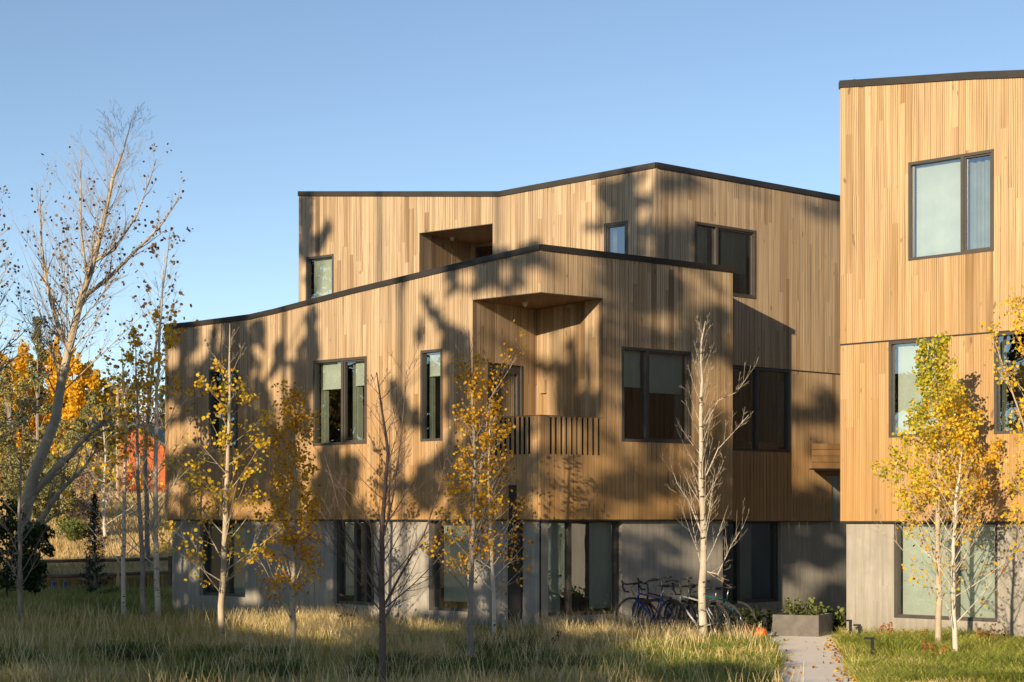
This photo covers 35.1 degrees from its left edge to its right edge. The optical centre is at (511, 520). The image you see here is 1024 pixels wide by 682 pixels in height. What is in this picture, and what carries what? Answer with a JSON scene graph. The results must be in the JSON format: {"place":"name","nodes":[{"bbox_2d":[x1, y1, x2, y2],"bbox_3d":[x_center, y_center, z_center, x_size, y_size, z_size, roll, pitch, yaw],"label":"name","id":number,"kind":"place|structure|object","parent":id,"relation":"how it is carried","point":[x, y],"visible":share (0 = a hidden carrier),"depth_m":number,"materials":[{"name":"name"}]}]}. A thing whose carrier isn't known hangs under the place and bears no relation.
{"place":"outdoors","nodes":[
{"label":"outdoors","id":0,"kind":"place"},
{"bbox_2d":[0,489,171,588],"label":"field grass","id":1,"kind":"structure","parent":0,"point":[64,547],"depth_m":57.38,"materials":[{"name":"beige plant"}]},
{"bbox_2d":[158,384,164,431],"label":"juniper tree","id":2,"kind":"object","parent":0,"point":[162,409],"visible":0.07,"depth_m":121.81,"materials":[{"name":"green plant"}]},
{"bbox_2d":[0,630,602,681],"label":"fescue grass","id":3,"kind":"structure","parent":0,"point":[223,648],"depth_m":22.48,"materials":[{"name":"green plant"}]},
{"bbox_2d":[0,595,805,681],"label":"straw grass","id":4,"kind":"structure","parent":0,"point":[278,645],"depth_m":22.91,"materials":[{"name":"plant"}]},
{"bbox_2d":[0,544,1023,681],"bbox_3d":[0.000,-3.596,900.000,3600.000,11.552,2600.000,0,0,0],"label":"ground","id":5,"kind":"structure","parent":0,"point":[250,637],"depth_m":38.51,"materials":[{"name":"green plant"}]},
{"bbox_2d":[0,353,35,488],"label":"poplar tree","id":6,"kind":"object","parent":5,"relation":"on","point":[4,358],"visible":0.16,"depth_m":117.88,"materials":[{"name":"orange plant"}]},
{"bbox_2d":[0,362,39,519],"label":"juniper tree","id":7,"kind":"object","parent":5,"relation":"on","point":[6,450],"visible":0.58,"depth_m":65.88,"materials":[{"name":"plant"}]},
{"bbox_2d":[0,497,42,600],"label":"shrub","id":8,"kind":"object","parent":5,"relation":"on","point":[6,576],"visible":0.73,"depth_m":42.84,"materials":[{"name":"green plant"}]},
{"bbox_2d":[0,185,50,440],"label":"cottonwood tree","id":9,"kind":"object","parent":5,"relation":"on","point":[11,339],"visible":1,"depth_m":44.05,"materials":[{"name":"beige plant"}]},
{"bbox_2d":[0,415,55,624],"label":"young tree","id":10,"kind":"object","parent":5,"relation":"on","point":[19,573],"visible":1,"depth_m":32.38,"materials":[{"name":"brown plant"}]},
{"bbox_2d":[8,338,49,466],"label":"poplar tree","id":11,"kind":"object","parent":5,"relation":"on","point":[22,364],"visible":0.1,"depth_m":121.42,"materials":[{"name":"orange plant"}]},
{"bbox_2d":[0,441,64,533],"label":"juniper tree","id":12,"kind":"object","parent":5,"relation":"on","point":[43,504],"visible":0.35,"depth_m":59.90,"materials":[{"name":"green plant"}]},
{"bbox_2d":[5,316,67,508],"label":"juniper tree","id":13,"kind":"object","parent":5,"relation":"on","point":[38,383],"visible":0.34,"depth_m":71.94,"materials":[{"name":"plant"}]},
{"bbox_2d":[22,520,55,598],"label":"shrub","id":14,"kind":"object","parent":5,"relation":"on","point":[33,582],"visible":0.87,"depth_m":42.86,"materials":[{"name":"green plant"}]},
{"bbox_2d":[31,336,67,461],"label":"poplar tree","id":15,"kind":"object","parent":5,"relation":"on","point":[48,391],"visible":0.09,"depth_m":119.45,"materials":[{"name":"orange plant"}]},
{"bbox_2d":[35,418,87,533],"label":"juniper tree","id":16,"kind":"object","parent":5,"relation":"on","point":[69,437],"visible":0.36,"depth_m":63.66,"materials":[{"name":"green plant"}]},
{"bbox_2d":[54,518,89,548],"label":"tree","id":17,"kind":"object","parent":5,"relation":"on","point":[71,529],"visible":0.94,"depth_m":57.80,"materials":[{"name":"green plant"}]},
{"bbox_2d":[44,348,100,484],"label":"poplar tree","id":18,"kind":"object","parent":5,"relation":"on","point":[76,401],"visible":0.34,"depth_m":116.42,"materials":[{"name":"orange plant"}]},
{"bbox_2d":[46,488,99,519],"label":"bush","id":19,"kind":"object","parent":5,"relation":"on","point":[83,507],"visible":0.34,"depth_m":69.70,"materials":[{"name":"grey plant"}]},
{"bbox_2d":[5,384,160,491],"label":"thicket","id":20,"kind":"object","parent":5,"relation":"on","point":[152,422],"depth_m":134.96,"materials":[{"name":"orange plant"}]},
{"bbox_2d":[65,442,114,492],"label":"bush","id":21,"kind":"object","parent":5,"relation":"on","point":[82,480],"visible":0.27,"depth_m":100.07,"materials":[{"name":"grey plant"}]},
{"bbox_2d":[68,390,115,490],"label":"juniper tree","id":22,"kind":"object","parent":5,"relation":"on","point":[81,423],"visible":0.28,"depth_m":107.67,"materials":[{"name":"green plant"}]},
{"bbox_2d":[0,100,184,594],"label":"cottonwood tree","id":23,"kind":"object","parent":5,"relation":"on","point":[32,485],"visible":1,"depth_m":45.93,"materials":[{"name":"beige plant"}]},
{"bbox_2d":[75,360,113,484],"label":"poplar tree","id":24,"kind":"object","parent":5,"relation":"on","point":[99,394],"visible":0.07,"depth_m":122.72,"materials":[{"name":"orange plant"}]},
{"bbox_2d":[78,492,119,593],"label":"spruce tree","id":25,"kind":"object","parent":5,"relation":"on","point":[94,552],"visible":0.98,"depth_m":43.97,"materials":[{"name":"green plant"}]},
{"bbox_2d":[89,462,112,493],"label":"bush","id":26,"kind":"object","parent":5,"relation":"on","point":[101,479],"visible":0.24,"depth_m":95.91,"materials":[{"name":"grey plant"}]},
{"bbox_2d":[36,556,171,588],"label":"rail fence","id":27,"kind":"object","parent":5,"relation":"on","point":[117,574],"visible":0.46,"depth_m":50.01,"materials":[{"name":"beige wood"}]},
{"bbox_2d":[89,493,118,504],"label":"bush","id":28,"kind":"object","parent":5,"relation":"on","point":[114,499],"visible":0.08,"depth_m":79.96,"materials":[{"name":"grey plant"}]},
{"bbox_2d":[95,378,115,476],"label":"poplar tree","id":29,"kind":"object","parent":5,"relation":"on","point":[105,391],"visible":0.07,"depth_m":124.85,"materials":[{"name":"orange plant"}]},
{"bbox_2d":[57,404,164,535],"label":"bare shrub tree","id":30,"kind":"object","parent":5,"relation":"on","point":[65,494],"visible":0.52,"depth_m":61.95,"materials":[{"name":"plant"}]},
{"bbox_2d":[116,388,119,500],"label":"utility pole","id":31,"kind":"object","parent":5,"relation":"on","point":[117,484],"visible":0.27,"depth_m":83.92,"materials":[{"name":"beige wood"}]},
{"bbox_2d":[100,371,136,491],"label":"juniper tree","id":32,"kind":"object","parent":5,"relation":"on","point":[128,405],"visible":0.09,"depth_m":111.72,"materials":[{"name":"green plant"}]},
{"bbox_2d":[79,337,167,621],"bbox_3d":[-8.198,-0.846,34.131,1.770,6.078,1.742,0,0,-19],"label":"aspen tree","id":33,"kind":"object","parent":5,"relation":"on","point":[122,563],"visible":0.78,"depth_m":33.97,"materials":[{"name":"white plant"}]},
{"bbox_2d":[110,422,164,493],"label":"cabin","id":34,"kind":"object","parent":5,"relation":"on","point":[129,477],"visible":0.07,"depth_m":104.00,"materials":[{"name":"red"}]},
{"bbox_2d":[109,338,177,620],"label":"aspen tree","id":35,"kind":"object","parent":5,"relation":"on","point":[141,545],"visible":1,"depth_m":33.27,"materials":[{"name":"grey plant"}]},
{"bbox_2d":[79,234,215,621],"bbox_3d":[-7.586,-1.904,33.876,2.210,8.234,2.492,0,0,21],"label":"aspen tree","id":36,"kind":"object","parent":5,"relation":"on","point":[170,339],"visible":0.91,"depth_m":33.96,"materials":[{"name":"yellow plant"}]},
{"bbox_2d":[97,218,198,568],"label":"cottonwood tree","id":37,"kind":"object","parent":5,"relation":"on","point":[145,474],"visible":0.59,"depth_m":51.94,"materials":[{"name":"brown plant"}]},
{"bbox_2d":[152,324,304,636],"bbox_3d":[-4.815,-0.610,28.126,2.613,5.583,2.088,0,0,0],"label":"aspen tree","id":38,"kind":"object","parent":5,"relation":"on","point":[225,493],"visible":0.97,"depth_m":28.05,"materials":[{"name":"beige plant"}]},
{"bbox_2d":[246,380,329,651],"bbox_3d":[-3.554,-0.017,25.527,1.372,4.365,1.312,0,0,0],"label":"aspen tree","id":39,"kind":"object","parent":5,"relation":"on","point":[293,423],"visible":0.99,"depth_m":25.43,"materials":[{"name":"beige plant"}]},
{"bbox_2d":[332,594,355,623],"bbox_3d":[-3.114,1.744,30.630,0.227,0.720,0.728,0,0,32],"label":"leafy plant","id":40,"kind":"object","parent":5,"relation":"on","point":[343,613],"visible":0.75,"depth_m":30.58,"materials":[{"name":"green plant"}]},
{"bbox_2d":[303,338,469,681],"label":"young tree","id":41,"kind":"object","parent":5,"relation":"on","point":[380,589],"visible":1,"depth_m":19.78,"materials":[{"name":"brown plant"}]},
{"bbox_2d":[420,319,530,657],"bbox_3d":[-0.611,-0.315,22.679,1.417,5.020,1.455,0,0,33],"label":"aspen tree","id":42,"kind":"object","parent":5,"relation":"on","point":[474,497],"visible":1,"depth_m":22.77,"materials":[{"name":"yellow plant"}]},
{"bbox_2d":[441,406,533,634],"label":"aspen tree","id":43,"kind":"object","parent":5,"relation":"on","point":[492,560],"visible":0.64,"depth_m":27.78,"materials":[{"name":"yellow plant"}]},
{"bbox_2d":[164,162,845,631],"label":"apartment building","id":44,"kind":"structure","parent":5,"relation":"on","point":[610,292],"depth_m":33.34,"materials":[{"name":"brown wood"}]},
{"bbox_2d":[209,368,237,448],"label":"window","id":45,"kind":"structure","parent":44,"relation":"in","point":[218,424],"depth_m":35.87,"materials":[{"name":"black glass"}]},
{"bbox_2d":[203,521,270,596],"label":"window","id":46,"kind":"structure","parent":44,"relation":"in","point":[235,586],"depth_m":36.32,"materials":[{"name":"glass"}]},
{"bbox_2d":[306,254,333,299],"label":"window","id":47,"kind":"structure","parent":44,"relation":"in","point":[319,269],"depth_m":38.79,"materials":[{"name":"glass"}]},
{"bbox_2d":[313,356,366,445],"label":"window","id":48,"kind":"structure","parent":44,"relation":"in","point":[339,387],"depth_m":33.75,"materials":[{"name":"black glass"}]},
{"bbox_2d":[337,521,373,604],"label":"window","id":49,"kind":"structure","parent":44,"relation":"in","point":[348,586],"depth_m":33.64,"materials":[{"name":"black glass"}]},
{"bbox_2d":[420,349,442,441],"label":"window","id":50,"kind":"structure","parent":44,"relation":"in","point":[431,364],"depth_m":31.94,"materials":[{"name":"black glass"}]},
{"bbox_2d":[432,521,467,611],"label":"window","id":51,"kind":"structure","parent":44,"relation":"in","point":[447,593],"depth_m":31.93,"materials":[{"name":"glass"}]},
{"bbox_2d":[476,245,492,257],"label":"balcony door","id":52,"kind":"structure","parent":44,"relation":"in","point":[483,251],"depth_m":38.30,"materials":[{"name":"glass"}]},
{"bbox_2d":[488,362,522,417],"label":"balcony door","id":53,"kind":"structure","parent":44,"relation":"in","point":[512,400],"depth_m":32.21,"materials":[{"name":"glass"}]},
{"bbox_2d":[539,521,618,616],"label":"window","id":54,"kind":"structure","parent":44,"relation":"in","point":[583,556],"depth_m":31.26,"materials":[{"name":"glass"}]},
{"bbox_2d":[604,221,627,253],"bbox_3d":[2.516,-5.748,34.305,0.578,0.937,1.230,0,0,35],"label":"window","id":55,"kind":"structure","parent":44,"relation":"in","point":[615,233],"depth_m":34.04,"materials":[{"name":"blue glass"}]},
{"bbox_2d":[622,346,690,443],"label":"window","id":56,"kind":"structure","parent":44,"relation":"in","point":[652,396],"depth_m":32.03,"materials":[{"name":"black glass"}]},
{"bbox_2d":[695,221,755,298],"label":"window","id":57,"kind":"structure","parent":44,"relation":"in","point":[716,244],"depth_m":34.89,"materials":[{"name":"grey glass"}]},
{"bbox_2d":[723,522,777,602],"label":"window","id":58,"kind":"structure","parent":44,"relation":"in","point":[752,568],"depth_m":35.91,"materials":[{"name":"glass"}]},
{"bbox_2d":[733,366,789,451],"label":"window","id":59,"kind":"structure","parent":44,"relation":"in","point":[766,395],"depth_m":35.98,"materials":[{"name":"glass"}]},
{"bbox_2d":[550,631,561,645],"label":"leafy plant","id":60,"kind":"object","parent":5,"relation":"on","point":[557,632],"visible":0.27,"depth_m":25.64,"materials":[{"name":"green plant"}]},
{"bbox_2d":[615,578,689,632],"bbox_3d":[2.526,1.601,29.227,0.469,1.090,1.730,0,0,-41],"label":"bicycle","id":61,"kind":"object","parent":5,"relation":"on","point":[643,604],"visible":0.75,"depth_m":29.43,"materials":[{"name":"blue paint"}]},
{"bbox_2d":[632,579,697,629],"bbox_3d":[2.787,1.617,29.575,1.636,1.074,0.603,0,0,32],"label":"bicycle","id":62,"kind":"object","parent":5,"relation":"on","point":[649,604],"visible":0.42,"depth_m":29.66,"materials":[{"name":"red paint"}]},
{"bbox_2d":[637,576,716,630],"bbox_3d":[2.961,1.590,29.199,1.723,1.143,0.627,0,0,44],"label":"bicycle","id":63,"kind":"object","parent":5,"relation":"on","point":[658,601],"visible":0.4,"depth_m":29.43,"materials":[{"name":"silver metal"}]},
{"bbox_2d":[664,577,730,635],"bbox_3d":[3.242,1.579,28.407,1.665,1.151,0.604,0,0,37],"label":"bicycle","id":64,"kind":"object","parent":5,"relation":"on","point":[682,606],"visible":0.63,"depth_m":28.46,"materials":[{"name":"white paint"}]},
{"bbox_2d":[669,580,743,634],"bbox_3d":[3.365,1.610,28.422,0.472,1.091,1.736,0,0,-41],"label":"bicycle","id":65,"kind":"object","parent":5,"relation":"on","point":[689,603],"visible":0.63,"depth_m":28.33,"materials":[{"name":"black paint"}]},
{"bbox_2d":[661,313,757,636],"bbox_3d":[3.332,-0.654,27.454,1.631,5.715,0.864,0,0,18],"label":"young tree","id":66,"kind":"object","parent":5,"relation":"on","point":[703,558],"visible":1,"depth_m":27.47,"materials":[{"name":"beige plant"}]},
{"bbox_2d":[679,580,756,630],"bbox_3d":[3.703,1.630,29.152,1.667,1.070,0.602,0,0,27],"label":"bicycle","id":67,"kind":"object","parent":5,"relation":"on","point":[743,603],"visible":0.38,"depth_m":28.88,"materials":[{"name":"teal paint"}]},
{"bbox_2d":[719,606,772,629],"bbox_3d":[4.554,1.911,30.905,1.107,0.530,0.773,0,0,22],"label":"leafy plant","id":68,"kind":"object","parent":5,"relation":"on","point":[768,610],"visible":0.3,"depth_m":30.81,"materials":[{"name":"green plant"}]},
{"bbox_2d":[742,607,783,631],"bbox_3d":[4.833,1.892,30.281,0.714,0.513,1.127,0,0,-34],"label":"leafy plant","id":69,"kind":"object","parent":5,"relation":"on","point":[769,625],"visible":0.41,"depth_m":30.34,"materials":[{"name":"green plant"}]},
{"bbox_2d":[759,609,766,628],"bbox_3d":[4.605,1.889,29.776,0.132,0.522,0.064,0,0,0],"label":"path light","id":70,"kind":"object","parent":5,"relation":"on","point":[764,617],"visible":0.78,"depth_m":29.75,"materials":[{"name":"black metal"}]},
{"bbox_2d":[820,605,845,633],"bbox_3d":[6.026,1.866,30.142,0.674,0.577,0.646,0,0,22],"label":"leafy plant","id":71,"kind":"object","parent":5,"relation":"on","point":[838,621],"visible":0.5,"depth_m":30.05,"materials":[{"name":"green plant"}]},
{"bbox_2d":[843,620,851,633],"bbox_3d":[5.931,1.953,28.636,0.144,0.394,0.049,0,0,0],"label":"path light","id":72,"kind":"object","parent":5,"relation":"on","point":[850,625],"visible":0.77,"depth_m":28.61,"materials":[{"name":"black metal"}]},
{"bbox_2d":[853,624,860,633],"bbox_3d":[5.981,1.976,28.099,0.124,0.348,0.049,0,0,0],"label":"path light","id":73,"kind":"object","parent":5,"relation":"on","point":[859,627],"visible":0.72,"depth_m":28.08,"materials":[{"name":"black metal"}]},
{"bbox_2d":[864,637,873,657],"bbox_3d":[5.316,1.946,24.133,0.144,0.408,0.049,0,0,0],"label":"path light","id":74,"kind":"object","parent":5,"relation":"on","point":[872,642],"visible":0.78,"depth_m":24.11,"materials":[{"name":"black metal"}]},
{"bbox_2d":[903,627,928,638],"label":"leafy plant","id":75,"kind":"object","parent":5,"relation":"on","point":[924,630],"visible":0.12,"depth_m":27.20,"materials":[{"name":"plant"}]},
{"bbox_2d":[821,626,1023,681],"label":"fescue grass","id":76,"kind":"structure","parent":5,"relation":"on","point":[979,653],"depth_m":22.50,"materials":[{"name":"green plant"}]},
{"bbox_2d":[839,70,1023,637],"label":"apartment building","id":77,"kind":"structure","parent":5,"relation":"on","point":[931,205],"depth_m":28.30,"materials":[{"name":"brown wood"}]},
{"bbox_2d":[889,338,940,437],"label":"window","id":78,"kind":"structure","parent":77,"relation":"in","point":[902,389],"depth_m":28.64,"materials":[{"name":"glass"}]},
{"bbox_2d":[894,523,997,621],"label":"window","id":79,"kind":"structure","parent":77,"relation":"in","point":[907,604],"depth_m":28.23,"materials":[{"name":"clear glass"}]},
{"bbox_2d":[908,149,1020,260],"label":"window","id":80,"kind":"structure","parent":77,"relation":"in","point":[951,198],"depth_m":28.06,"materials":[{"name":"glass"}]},
{"bbox_2d":[994,331,1023,433],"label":"window","id":81,"kind":"structure","parent":77,"relation":"in","point":[1002,403],"depth_m":27.57,"materials":[{"name":"glass"}]},
{"bbox_2d":[922,638,946,656],"bbox_3d":[6.184,1.914,23.763,0.377,0.379,0.504,0,0,13],"label":"leafy plant","id":82,"kind":"object","parent":5,"relation":"on","point":[930,643],"visible":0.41,"depth_m":23.75,"materials":[{"name":"orange plant"}]},
{"bbox_2d":[869,331,1014,642],"bbox_3d":[6.897,-0.407,25.994,2.043,5.232,2.217,0,0,-32],"label":"aspen tree","id":83,"kind":"object","parent":5,"relation":"on","point":[942,405],"visible":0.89,"depth_m":25.91,"materials":[{"name":"beige plant"}]},
{"bbox_2d":[896,437,1018,652],"bbox_3d":[6.449,0.482,23.878,1.669,3.453,1.414,0,0,-21],"label":"aspen tree","id":84,"kind":"object","parent":5,"relation":"on","point":[953,589],"visible":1,"depth_m":23.87,"materials":[{"name":"yellow plant"}]},
{"bbox_2d":[976,623,1007,639],"bbox_3d":[7.880,1.897,26.787,0.530,0.414,0.401,0,0,-13],"label":"leafy plant","id":85,"kind":"object","parent":5,"relation":"on","point":[994,630],"visible":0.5,"depth_m":26.82,"materials":[{"name":"orange plant"}]},
{"bbox_2d":[978,285,1023,557],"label":"aspen tree","id":86,"kind":"object","parent":5,"relation":"on","point":[1020,487],"visible":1,"depth_m":24.23,"materials":[{"name":"beige plant"}]},
{"bbox_2d":[0,0,1023,427],"label":"sky","id":87,"kind":"structure","parent":0,"point":[261,103],"materials":[{"name":"blue"}]},
{"bbox_2d":[559,628,804,681],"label":"fescue grass","id":88,"kind":"structure","parent":0,"point":[705,661],"depth_m":22.58,"materials":[{"name":"green plant"}]},
{"bbox_2d":[723,630,856,681],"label":"path","id":89,"kind":"structure","parent":0,"point":[813,656],"depth_m":24.09,"materials":[{"name":"concrete"}]},
{"bbox_2d":[744,621,752,633],"bbox_3d":[4.283,1.960,29.483,0.245,0.255,0.260,0,0,0],"label":"pumpkin","id":90,"kind":"object","parent":89,"relation":"on","point":[750,627],"visible":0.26,"depth_m":29.39,"materials":[{"name":"beige plant"}]},
{"bbox_2d":[752,623,767,637],"bbox_3d":[4.329,1.944,28.365,0.273,0.285,0.290,0,0,0],"label":"pumpkin","id":91,"kind":"object","parent":89,"relation":"on","point":[763,632],"visible":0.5,"depth_m":28.28,"materials":[{"name":"orange plant"}]},
{"bbox_2d":[773,612,832,636],"bbox_3d":[5.252,1.895,29.268,0.950,0.410,0.800,0,0,20],"label":"planter","id":92,"kind":"object","parent":89,"relation":"on","point":[788,624],"visible":0.81,"depth_m":28.94,"materials":[{"name":"concrete"}]},
{"bbox_2d":[784,597,813,614],"bbox_3d":[5.165,1.581,29.148,0.562,0.393,0.607,0,0,0],"label":"leafy plant","id":93,"kind":"object","parent":92,"relation":"on","point":[791,608],"visible":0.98,"depth_m":29.12,"materials":[{"name":"green plant"}]},
{"bbox_2d":[795,597,824,614],"bbox_3d":[5.390,1.585,29.269,0.589,0.422,0.529,0,0,0],"label":"leafy plant","id":94,"kind":"object","parent":92,"relation":"on","point":[811,606],"visible":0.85,"depth_m":29.28,"materials":[{"name":"green plant"}]},
{"bbox_2d":[771,635,859,681],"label":"fallen leaves","id":95,"kind":"object","parent":89,"relation":"on","point":[836,659],"visible":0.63,"depth_m":23.37,"materials":[{"name":"plant"}]},
{"bbox_2d":[876,622,894,633],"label":"leafy plant","id":96,"kind":"object","parent":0,"point":[888,625],"visible":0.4,"depth_m":27.58,"materials":[{"name":"plant"}]}
]}

